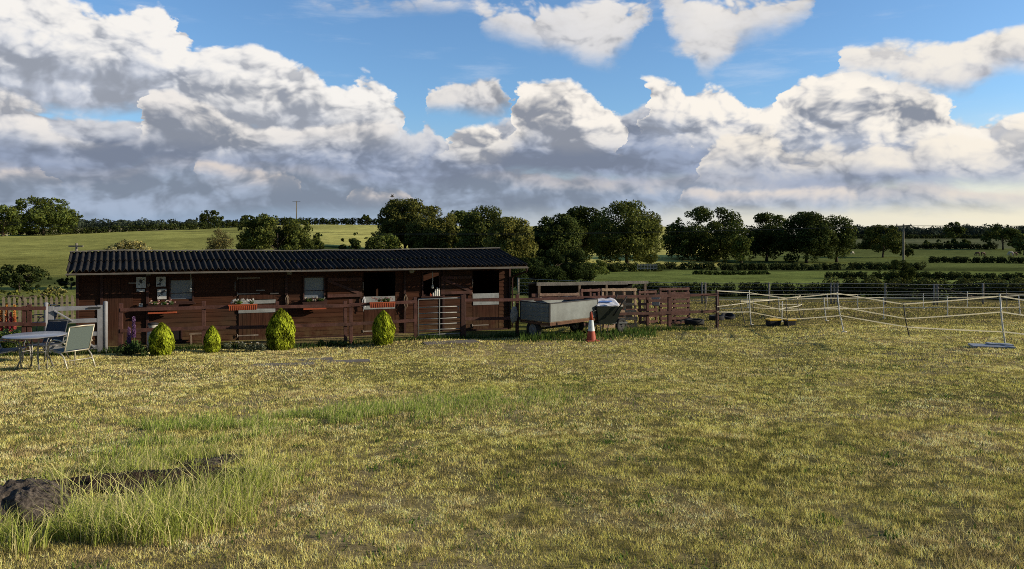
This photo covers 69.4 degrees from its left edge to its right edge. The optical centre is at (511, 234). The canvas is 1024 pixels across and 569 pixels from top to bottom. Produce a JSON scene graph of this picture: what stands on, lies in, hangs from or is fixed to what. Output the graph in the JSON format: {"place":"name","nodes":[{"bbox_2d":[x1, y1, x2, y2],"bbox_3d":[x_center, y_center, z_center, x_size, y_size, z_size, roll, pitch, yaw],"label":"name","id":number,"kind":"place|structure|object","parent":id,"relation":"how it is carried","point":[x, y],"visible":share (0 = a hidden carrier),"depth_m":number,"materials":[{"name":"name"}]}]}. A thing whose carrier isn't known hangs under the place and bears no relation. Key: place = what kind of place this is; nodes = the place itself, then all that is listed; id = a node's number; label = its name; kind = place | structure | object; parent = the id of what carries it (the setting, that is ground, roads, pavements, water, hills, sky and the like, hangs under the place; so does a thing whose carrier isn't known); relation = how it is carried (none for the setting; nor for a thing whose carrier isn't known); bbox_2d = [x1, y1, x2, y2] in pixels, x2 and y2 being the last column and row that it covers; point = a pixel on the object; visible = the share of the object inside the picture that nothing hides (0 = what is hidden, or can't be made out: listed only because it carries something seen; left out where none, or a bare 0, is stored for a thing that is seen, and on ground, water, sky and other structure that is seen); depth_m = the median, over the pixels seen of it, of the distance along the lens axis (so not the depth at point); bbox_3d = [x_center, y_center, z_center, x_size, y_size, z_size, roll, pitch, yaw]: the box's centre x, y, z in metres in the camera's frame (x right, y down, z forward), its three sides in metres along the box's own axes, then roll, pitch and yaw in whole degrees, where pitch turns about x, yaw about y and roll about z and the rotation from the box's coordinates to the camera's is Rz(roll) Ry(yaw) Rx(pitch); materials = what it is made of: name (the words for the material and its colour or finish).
{"place":"outdoors","nodes":[
{"label":"outdoors","id":0,"kind":"place"},
{"bbox_2d":[14,379,633,465],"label":"long grass","id":1,"kind":"structure","parent":0,"point":[372,409],"depth_m":9.72,"materials":[{"name":"plant"}]},
{"bbox_2d":[0,224,1023,568],"bbox_3d":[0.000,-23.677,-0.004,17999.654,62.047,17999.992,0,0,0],"label":"ground","id":2,"kind":"structure","parent":0,"point":[50,254],"depth_m":8.24,"materials":[{"name":"plant"}]},
{"bbox_2d":[0,204,24,235],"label":"oak tree","id":3,"kind":"object","parent":2,"relation":"on","point":[8,218],"visible":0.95,"depth_m":285.06,"materials":[{"name":"green plant"}]},
{"bbox_2d":[0,338,32,368],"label":"garden chair","id":4,"kind":"object","parent":2,"relation":"on","point":[7,350],"visible":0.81,"depth_m":16.20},
{"bbox_2d":[0,304,48,352],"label":"post and rail fence","id":5,"kind":"object","parent":2,"relation":"on","point":[26,324],"visible":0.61,"depth_m":19.36,"materials":[{"name":"red paint"}]},
{"bbox_2d":[0,264,52,291],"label":"dark bush","id":6,"kind":"object","parent":2,"relation":"on","point":[16,278],"visible":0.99,"depth_m":46.54,"materials":[{"name":"green plant"}]},
{"bbox_2d":[0,289,65,302],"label":"mound bush","id":7,"kind":"object","parent":2,"relation":"on","point":[15,294],"visible":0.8,"depth_m":38.57,"materials":[{"name":"green plant"}]},
{"bbox_2d":[1,331,66,369],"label":"garden table","id":8,"kind":"object","parent":2,"relation":"on","point":[39,335],"visible":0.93,"depth_m":16.28,"materials":[{"name":"metal"}]},
{"bbox_2d":[0,477,72,531],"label":"boulder","id":9,"kind":"object","parent":2,"relation":"on","point":[9,490],"visible":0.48,"depth_m":5.17,"materials":[{"name":"stone"}]},
{"bbox_2d":[0,295,74,321],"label":"picket fence","id":10,"kind":"object","parent":2,"relation":"on","point":[35,303],"visible":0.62,"depth_m":27.55,"materials":[{"name":"brown wood"}]},
{"bbox_2d":[22,319,68,361],"bbox_3d":[-11.404,2.609,18.109,0.632,0.984,0.817,0,0,10],"label":"garden chair","id":11,"kind":"object","parent":2,"relation":"on","point":[57,325],"visible":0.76,"depth_m":18.37,"materials":[{"name":"fabric"}]},
{"bbox_2d":[44,302,47,352],"bbox_3d":[-12.316,2.634,19.550,0.110,1.700,0.110,0,0,0],"label":"gate post","id":12,"kind":"object","parent":2,"relation":"on","point":[46,314],"visible":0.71,"depth_m":19.51,"materials":[{"name":"white paint"}]},
{"bbox_2d":[48,305,102,352],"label":"white gate","id":13,"kind":"structure","parent":12,"relation":"attached to","point":[98,333],"depth_m":19.85,"materials":[{"name":"paint"}]},
{"bbox_2d":[14,195,83,235],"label":"oak tree","id":14,"kind":"object","parent":2,"relation":"on","point":[43,214],"visible":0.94,"depth_m":295.09,"materials":[{"name":"green plant"}]},
{"bbox_2d":[46,324,95,369],"bbox_3d":[-9.617,2.438,16.143,0.817,0.984,0.632,0,0,28],"label":"garden chair","id":15,"kind":"object","parent":2,"relation":"on","point":[79,338],"visible":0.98,"depth_m":16.01,"materials":[{"name":"beige metal"}]},
{"bbox_2d":[103,301,107,352],"bbox_3d":[-11.008,2.642,20.026,0.110,1.700,0.110,0,0,0],"label":"gate post","id":16,"kind":"object","parent":2,"relation":"on","point":[105,323],"visible":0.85,"depth_m":19.98,"materials":[{"name":"white paint"}]},
{"bbox_2d":[104,239,152,261],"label":"elder bush","id":17,"kind":"object","parent":2,"relation":"on","point":[138,245],"visible":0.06,"depth_m":49.85,"materials":[{"name":"green plant"}]},
{"bbox_2d":[8,220,249,234],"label":"hedge","id":18,"kind":"object","parent":2,"relation":"on","point":[163,226],"visible":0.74,"depth_m":328.16,"materials":[{"name":"green plant"}]},
{"bbox_2d":[115,343,148,355],"bbox_3d":[-9.749,2.977,19.027,0.844,0.370,0.367,0,0,8],"label":"flowering plant","id":19,"kind":"object","parent":2,"relation":"on","point":[131,347],"visible":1,"depth_m":18.98,"materials":[{"name":"green plant"}]},
{"bbox_2d":[68,217,208,228],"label":"distant wood","id":20,"kind":"object","parent":2,"relation":"on","point":[92,223],"visible":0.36,"depth_m":932.96,"materials":[{"name":"green plant"}]},
{"bbox_2d":[0,420,312,540],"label":"seeding grass","id":21,"kind":"structure","parent":2,"relation":"on","point":[90,494],"depth_m":5.39,"materials":[{"name":"plant"}]},
{"bbox_2d":[51,465,269,495],"bbox_3d":[-3.156,2.166,6.313,2.569,0.302,0.603,0,0,-16],"label":"soil patch","id":22,"kind":"object","parent":2,"relation":"on","point":[154,475],"visible":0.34,"depth_m":6.24,"materials":[{"name":"soil"}]},
{"bbox_2d":[147,322,174,355],"bbox_3d":[-9.113,2.707,19.245,0.670,0.885,0.661,0,0,33],"label":"dwarf conifer","id":23,"kind":"object","parent":2,"relation":"on","point":[160,341],"visible":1,"depth_m":19.04,"materials":[{"name":"green plant"}]},
{"bbox_2d":[0,434,367,568],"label":"tall grass","id":24,"kind":"structure","parent":2,"relation":"on","point":[124,526],"depth_m":5.26,"materials":[{"name":"plant"}]},
{"bbox_2d":[172,457,237,466],"bbox_3d":[-2.943,2.197,7.077,0.616,0.136,0.225,0,0,-14],"label":"flat stone","id":25,"kind":"object","parent":2,"relation":"on","point":[213,460],"visible":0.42,"depth_m":7.03,"materials":[{"name":"stone"}]},
{"bbox_2d":[196,210,223,223],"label":"oak tree","id":26,"kind":"object","parent":2,"relation":"on","point":[207,217],"visible":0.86,"depth_m":395.85,"materials":[{"name":"green plant"}]},
{"bbox_2d":[203,325,220,352],"bbox_3d":[-8.146,2.824,20.086,0.478,0.766,0.474,0,0,-25],"label":"dwarf conifer","id":27,"kind":"object","parent":2,"relation":"on","point":[212,341],"visible":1,"depth_m":19.94,"materials":[{"name":"green plant"}]},
{"bbox_2d":[202,227,235,260],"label":"young tree","id":28,"kind":"object","parent":2,"relation":"on","point":[222,242],"visible":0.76,"depth_m":87.47,"materials":[{"name":"green plant"}]},
{"bbox_2d":[223,341,265,351],"bbox_3d":[-7.346,3.094,20.335,1.187,0.328,0.336,0,0,0],"label":"flowering plant","id":29,"kind":"object","parent":2,"relation":"on","point":[226,346],"visible":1,"depth_m":20.30,"materials":[{"name":"green plant"}]},
{"bbox_2d":[118,297,416,346],"bbox_3d":[-6.831,2.726,21.535,8.280,1.712,0.124,0,0,-20],"label":"post and rail fence","id":30,"kind":"object","parent":2,"relation":"on","point":[276,306],"visible":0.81,"depth_m":21.40,"materials":[{"name":"red paint"}]},
{"bbox_2d":[228,298,256,310],"bbox_3d":[-7.679,1.982,21.103,0.778,0.326,0.186,0,0,-20],"label":"flower planter","id":31,"kind":"object","parent":30,"relation":"attached to","point":[237,305],"visible":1,"depth_m":21.05,"materials":[{"name":"plastic"}]},
{"bbox_2d":[369,297,394,307],"bbox_3d":[-3.944,2.039,22.464,0.778,0.331,0.190,0,0,-20],"label":"flower planter","id":32,"kind":"object","parent":30,"relation":"attached to","point":[384,303],"visible":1,"depth_m":22.41,"materials":[{"name":"plastic"}]},
{"bbox_2d":[235,213,320,251],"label":"bushy tree","id":33,"kind":"object","parent":2,"relation":"on","point":[292,235],"visible":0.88,"depth_m":97.75,"materials":[{"name":"green plant"}]},
{"bbox_2d":[265,308,295,350],"bbox_3d":[-6.577,2.674,21.030,0.861,1.207,0.846,0,0,8],"label":"dwarf conifer","id":34,"kind":"object","parent":2,"relation":"on","point":[280,332],"visible":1,"depth_m":20.78,"materials":[{"name":"green plant"}]},
{"bbox_2d":[65,247,528,345],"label":"stable block","id":35,"kind":"structure","parent":2,"relation":"on","point":[339,276],"depth_m":23.68,"materials":[{"name":"wood"}]},
{"bbox_2d":[103,295,132,345],"bbox_3d":[-11.637,2.531,21.846,0.789,1.498,0.035,0,0,-20],"label":"stable door","id":36,"kind":"structure","parent":35,"relation":"in","point":[113,301],"depth_m":21.82,"materials":[{"name":"wood"}]},
{"bbox_2d":[103,278,132,294],"bbox_3d":[-11.637,1.524,21.846,0.789,0.481,0.035,0,0,-20],"label":"stable door","id":37,"kind":"structure","parent":35,"relation":"in","point":[111,286],"depth_m":21.82,"materials":[{"name":"wood"}]},
{"bbox_2d":[146,299,178,313],"bbox_3d":[-10.431,2.135,22.078,0.862,0.421,0.184,0,0,-20],"label":"flower planter","id":38,"kind":"object","parent":35,"relation":"attached to","point":[155,304],"visible":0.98,"depth_m":22.02,"materials":[{"name":"plastic"}]},
{"bbox_2d":[166,277,195,304],"bbox_3d":[-10.019,1.693,22.409,0.803,0.815,0.202,0,0,-20],"label":"window","id":39,"kind":"structure","parent":35,"relation":"in","point":[178,289],"depth_m":22.46,"materials":[{"name":"grey glass"}]},
{"bbox_2d":[237,277,274,299],"bbox_3d":[-8.007,1.661,23.156,1.142,0.723,0.057,0,0,-20],"label":"stable door","id":40,"kind":"structure","parent":35,"relation":"in","point":[248,286],"depth_m":23.15,"materials":[{"name":"wood"}]},
{"bbox_2d":[237,299,275,339],"bbox_3d":[-8.003,2.661,23.157,1.150,1.238,0.057,0,0,-20],"label":"stable door","id":41,"kind":"structure","parent":35,"relation":"in","point":[259,316],"depth_m":23.13,"materials":[{"name":"wood"}]},
{"bbox_2d":[301,276,326,301],"bbox_3d":[-6.354,1.725,23.743,0.802,0.797,0.202,0,0,-20],"label":"window","id":42,"kind":"structure","parent":35,"relation":"in","point":[313,286],"depth_m":23.80,"materials":[{"name":"grey glass"}]},
{"bbox_2d":[327,277,361,297],"bbox_3d":[-5.442,1.710,24.052,1.102,0.662,0.066,0,0,-20],"label":"open door leaf","id":43,"kind":"structure","parent":35,"relation":"in","point":[337,287],"depth_m":24.03,"materials":[{"name":"red paint"}]},
{"bbox_2d":[362,296,394,333],"bbox_3d":[-4.417,2.659,24.493,1.077,1.242,0.057,0,0,-20],"label":"stable door","id":44,"kind":"structure","parent":35,"relation":"in","point":[370,314],"depth_m":24.42,"materials":[{"name":"wood"}]},
{"bbox_2d":[441,275,471,294],"bbox_3d":[-1.898,1.719,25.343,1.094,0.657,0.066,0,0,-20],"label":"open door leaf","id":45,"kind":"structure","parent":35,"relation":"in","point":[454,284],"depth_m":25.33,"materials":[{"name":"red paint"}]},
{"bbox_2d":[472,293,498,328],"bbox_3d":[-0.937,2.659,25.759,0.990,1.242,0.057,0,0,-20],"label":"stable door","id":46,"kind":"structure","parent":35,"relation":"in","point":[480,309],"depth_m":25.76,"materials":[{"name":"wood"}]},
{"bbox_2d":[213,217,386,226],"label":"hedge","id":47,"kind":"object","parent":2,"relation":"on","point":[335,221],"visible":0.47,"depth_m":393.91,"materials":[{"name":"green plant"}]},
{"bbox_2d":[0,324,706,356],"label":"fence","id":48,"kind":"object","parent":2,"relation":"on","point":[501,335],"visible":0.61,"depth_m":22.42,"materials":[{"name":"green plant"}]},
{"bbox_2d":[364,232,382,250],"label":"thorn bush","id":49,"kind":"object","parent":2,"relation":"on","point":[372,243],"visible":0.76,"depth_m":117.29,"materials":[{"name":"green plant"}]},
{"bbox_2d":[372,309,395,344],"bbox_3d":[-3.789,2.720,21.818,0.730,1.050,0.703,0,0,41],"label":"dwarf conifer","id":50,"kind":"object","parent":2,"relation":"on","point":[383,329],"visible":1,"depth_m":21.60,"materials":[{"name":"green plant"}]},
{"bbox_2d":[376,233,401,250],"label":"shrub","id":51,"kind":"object","parent":2,"relation":"on","point":[391,243],"visible":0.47,"depth_m":119.49,"materials":[{"name":"green plant"}]},
{"bbox_2d":[371,197,426,248],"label":"mixed tree","id":52,"kind":"object","parent":2,"relation":"on","point":[399,214],"visible":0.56,"depth_m":146.45,"materials":[{"name":"green plant"}]},
{"bbox_2d":[403,205,459,247],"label":"mixed tree","id":53,"kind":"object","parent":2,"relation":"on","point":[420,230],"visible":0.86,"depth_m":139.02,"materials":[{"name":"green plant"}]},
{"bbox_2d":[448,210,466,247],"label":"mixed tree","id":54,"kind":"object","parent":2,"relation":"on","point":[460,215],"visible":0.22,"depth_m":148.26,"materials":[{"name":"green plant"}]},
{"bbox_2d":[460,295,465,337],"bbox_3d":[-1.559,2.706,23.465,0.150,1.600,0.140,0,0,-20],"label":"gate post","id":55,"kind":"object","parent":2,"relation":"on","point":[462,315],"visible":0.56,"depth_m":23.40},
{"bbox_2d":[417,297,460,335],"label":"metal gate","id":56,"kind":"structure","parent":55,"relation":"attached to","point":[439,323],"depth_m":23.18,"materials":[{"name":"metal"}]},
{"bbox_2d":[453,204,510,257],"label":"mixed tree","id":57,"kind":"object","parent":2,"relation":"on","point":[475,220],"visible":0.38,"depth_m":132.26,"materials":[{"name":"green plant"}]},
{"bbox_2d":[483,216,538,269],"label":"mixed tree","id":58,"kind":"object","parent":2,"relation":"on","point":[516,246],"visible":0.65,"depth_m":116.04,"materials":[{"name":"green plant"}]},
{"bbox_2d":[0,355,1023,568],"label":"clover patches","id":59,"kind":"object","parent":2,"relation":"on","point":[568,492],"visible":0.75,"depth_m":7.91,"materials":[{"name":"green plant"}]},
{"bbox_2d":[511,257,547,288],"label":"scrub bush","id":60,"kind":"object","parent":2,"relation":"on","point":[534,268],"visible":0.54,"depth_m":61.71,"materials":[{"name":"green plant"}]},
{"bbox_2d":[526,248,568,282],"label":"scrub bush","id":61,"kind":"object","parent":2,"relation":"on","point":[555,273],"visible":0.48,"depth_m":69.52,"materials":[{"name":"green plant"}]},
{"bbox_2d":[520,296,597,336],"bbox_3d":[2.036,2.712,24.542,3.588,1.190,1.455,0,0,-44],"label":"tipping trailer","id":62,"kind":"object","parent":2,"relation":"on","point":[573,314],"visible":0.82,"depth_m":23.56,"materials":[{"name":"metal"}]},
{"bbox_2d":[532,213,585,267],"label":"oak tree","id":63,"kind":"object","parent":2,"relation":"on","point":[562,234],"visible":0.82,"depth_m":137.29,"materials":[{"name":"green plant"}]},
{"bbox_2d":[554,250,594,281],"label":"scrub bush","id":64,"kind":"object","parent":2,"relation":"on","point":[575,269],"visible":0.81,"depth_m":72.98,"materials":[{"name":"green plant"}]},
{"bbox_2d":[567,205,604,261],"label":"oak tree","id":65,"kind":"object","parent":2,"relation":"on","point":[581,215],"visible":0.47,"depth_m":170.33,"materials":[{"name":"green plant"}]},
{"bbox_2d":[526,281,647,320],"bbox_3d":[2.944,2.704,29.705,4.800,1.732,1.565,0,0,-12],"label":"field shelter","id":66,"kind":"object","parent":2,"relation":"on","point":[535,289],"visible":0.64,"depth_m":30.08,"materials":[{"name":"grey wood"}]},
{"bbox_2d":[519,325,657,344],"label":"grass","id":67,"kind":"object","parent":2,"relation":"on","point":[578,335],"visible":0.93,"depth_m":23.65,"materials":[{"name":"green plant"}]},
{"bbox_2d":[464,290,718,335],"bbox_3d":[2.952,2.774,25.096,9.622,1.753,0.124,0,0,-20],"label":"post and rail fence","id":68,"kind":"object","parent":2,"relation":"on","point":[668,295],"visible":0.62,"depth_m":25.38,"materials":[{"name":"red paint"}]},
{"bbox_2d":[583,311,599,341],"bbox_3d":[2.468,2.851,23.029,0.400,0.920,0.400,0,0,-17],"label":"traffic cone","id":69,"kind":"object","parent":2,"relation":"on","point":[591,335],"visible":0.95,"depth_m":22.95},
{"bbox_2d":[585,260,610,279],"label":"scrub bush","id":70,"kind":"object","parent":2,"relation":"on","point":[601,270],"visible":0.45,"depth_m":95.38,"materials":[{"name":"green plant"}]},
{"bbox_2d":[594,294,627,332],"bbox_3d":[3.261,2.651,24.696,1.294,1.291,0.777,0,0,-12],"label":"muck barrow","id":71,"kind":"object","parent":2,"relation":"on","point":[608,315],"visible":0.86,"depth_m":24.44,"materials":[{"name":"metal"}]},
{"bbox_2d":[601,288,637,327],"bbox_3d":[3.860,2.636,26.645,1.316,1.427,0.152,0,-5,-11],"label":"pallet","id":72,"kind":"object","parent":2,"relation":"on","point":[625,304],"visible":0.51,"depth_m":26.63,"materials":[{"name":"brown wood"}]},
{"bbox_2d":[587,199,664,263],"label":"oak tree","id":73,"kind":"object","parent":2,"relation":"on","point":[635,238],"visible":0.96,"depth_m":156.37,"materials":[{"name":"green plant"}]},
{"bbox_2d":[595,262,665,271],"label":"hedge","id":74,"kind":"object","parent":2,"relation":"on","point":[618,267],"visible":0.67,"depth_m":125.47,"materials":[{"name":"green plant"}]},
{"bbox_2d":[637,290,657,323],"bbox_3d":[5.216,2.773,28.434,0.781,1.258,0.152,0,-5,-19],"label":"pallet","id":75,"kind":"object","parent":2,"relation":"on","point":[654,309],"visible":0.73,"depth_m":28.35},
{"bbox_2d":[646,292,671,326],"bbox_3d":[5.315,2.873,26.753,1.059,1.580,0.121,0,0,-20],"label":"pen fence","id":76,"kind":"object","parent":2,"relation":"on","point":[648,300],"visible":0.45,"depth_m":26.59,"materials":[{"name":"red paint"}]},
{"bbox_2d":[658,287,690,323],"bbox_3d":[6.157,2.690,28.042,1.220,1.378,0.152,0,-5,-12],"label":"pallet","id":77,"kind":"object","parent":2,"relation":"on","point":[675,305],"visible":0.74,"depth_m":27.99,"materials":[{"name":"wood"}]},
{"bbox_2d":[519,280,860,296],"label":"hedge","id":78,"kind":"object","parent":2,"relation":"on","point":[806,289],"visible":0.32,"depth_m":57.70,"materials":[{"name":"green plant"}]},
{"bbox_2d":[660,205,746,261],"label":"oak tree","id":79,"kind":"object","parent":2,"relation":"on","point":[692,241],"visible":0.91,"depth_m":184.88,"materials":[{"name":"green plant"}]},
{"bbox_2d":[692,269,770,274],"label":"hedge","id":80,"kind":"object","parent":2,"relation":"on","point":[752,272],"visible":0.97,"depth_m":114.09,"materials":[{"name":"green plant"}]},
{"bbox_2d":[730,228,753,262],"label":"tree","id":81,"kind":"object","parent":2,"relation":"on","point":[741,245],"visible":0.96,"depth_m":176.63,"materials":[{"name":"green plant"}]},
{"bbox_2d":[742,212,789,260],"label":"oak tree","id":82,"kind":"object","parent":2,"relation":"on","point":[763,242],"visible":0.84,"depth_m":198.35,"materials":[{"name":"green plant"}]},
{"bbox_2d":[517,278,1023,304],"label":"wire fence","id":83,"kind":"object","parent":2,"relation":"on","point":[837,287],"visible":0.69,"depth_m":45.98,"materials":[{"name":"grey metal"}]},
{"bbox_2d":[655,261,926,269],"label":"hedge","id":84,"kind":"object","parent":2,"relation":"on","point":[777,266],"visible":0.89,"depth_m":137.69,"materials":[{"name":"green plant"}]},
{"bbox_2d":[772,211,840,262],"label":"oak tree","id":85,"kind":"object","parent":2,"relation":"on","point":[820,239],"visible":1,"depth_m":186.82,"materials":[{"name":"green plant"}]},
{"bbox_2d":[825,215,860,261],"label":"oak tree","id":86,"kind":"object","parent":2,"relation":"on","point":[846,237],"visible":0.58,"depth_m":193.76,"materials":[{"name":"green plant"}]},
{"bbox_2d":[824,271,887,278],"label":"hedge","id":87,"kind":"object","parent":2,"relation":"on","point":[860,274],"visible":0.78,"depth_m":98.09,"materials":[{"name":"green plant"}]},
{"bbox_2d":[717,290,1023,342],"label":"electric tape fence","id":88,"kind":"object","parent":2,"relation":"on","point":[905,318],"visible":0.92,"depth_m":20.90,"materials":[{"name":"white plastic"}]},
{"bbox_2d":[719,295,1023,320],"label":"electric tape fence","id":89,"kind":"object","parent":2,"relation":"on","point":[883,307],"visible":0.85,"depth_m":30.98,"materials":[{"name":"plastic"}]},
{"bbox_2d":[747,290,1006,307],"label":"electric tape fence","id":90,"kind":"object","parent":2,"relation":"on","point":[967,293],"visible":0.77,"depth_m":41.97,"materials":[{"name":"white plastic"}]},
{"bbox_2d":[860,224,906,257],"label":"oak tree","id":91,"kind":"object","parent":2,"relation":"on","point":[891,238],"visible":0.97,"depth_m":230.24,"materials":[{"name":"green plant"}]},
{"bbox_2d":[876,259,916,286],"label":"hawthorn bush","id":92,"kind":"object","parent":2,"relation":"on","point":[906,271],"visible":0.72,"depth_m":73.35,"materials":[{"name":"green plant"}]},
{"bbox_2d":[896,224,911,266],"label":"power pole","id":93,"kind":"object","parent":2,"relation":"on","point":[903,252],"visible":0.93,"depth_m":99.90,"materials":[{"name":"brown wood"}]},
{"bbox_2d":[10,222,899,234],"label":"power line","id":94,"kind":"object","parent":93,"relation":"attached to","point":[465,233],"visible":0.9,"depth_m":114.10,"materials":[{"name":"metal"}]},
{"bbox_2d":[822,275,1023,299],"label":"hedge","id":95,"kind":"object","parent":2,"relation":"on","point":[877,286],"visible":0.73,"depth_m":55.26,"materials":[{"name":"green plant"}]},
{"bbox_2d":[851,243,998,248],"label":"hedge","id":96,"kind":"object","parent":2,"relation":"on","point":[936,246],"visible":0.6,"depth_m":329.04,"materials":[{"name":"green plant"}]},
{"bbox_2d":[855,234,1000,238],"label":"hedge","id":97,"kind":"object","parent":2,"relation":"on","point":[925,236],"visible":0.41,"depth_m":647.15,"materials":[{"name":"green plant"}]},
{"bbox_2d":[850,223,1023,235],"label":"distant wood","id":98,"kind":"object","parent":2,"relation":"on","point":[932,230],"visible":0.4,"depth_m":917.51,"materials":[{"name":"green plant"}]},
{"bbox_2d":[942,221,966,238],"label":"oak tree","id":99,"kind":"object","parent":2,"relation":"on","point":[951,232],"visible":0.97,"depth_m":518.21,"materials":[{"name":"green plant"}]},
{"bbox_2d":[914,270,1023,280],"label":"hedge","id":100,"kind":"object","parent":2,"relation":"on","point":[951,275],"visible":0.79,"depth_m":95.86,"materials":[{"name":"green plant"}]},
{"bbox_2d":[928,256,1023,263],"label":"hedge","id":101,"kind":"object","parent":2,"relation":"on","point":[957,259],"visible":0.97,"depth_m":187.43,"materials":[{"name":"green plant"}]},
{"bbox_2d":[968,342,1015,348],"bbox_3d":[11.018,2.536,16.983,0.899,0.078,0.487,0,0,14],"label":"blue board","id":102,"kind":"object","parent":2,"relation":"on","point":[997,345],"visible":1,"depth_m":16.90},
{"bbox_2d":[980,223,1023,249],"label":"oak tree","id":103,"kind":"object","parent":2,"relation":"on","point":[1007,234],"visible":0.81,"depth_m":318.35,"materials":[{"name":"green plant"}]},
{"bbox_2d":[1010,233,1023,254],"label":"tree","id":104,"kind":"object","parent":2,"relation":"on","point":[1017,243],"visible":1,"depth_m":254.59,"materials":[{"name":"green plant"}]},
{"bbox_2d":[0,0,1023,234],"label":"sky","id":105,"kind":"structure","parent":0,"point":[867,112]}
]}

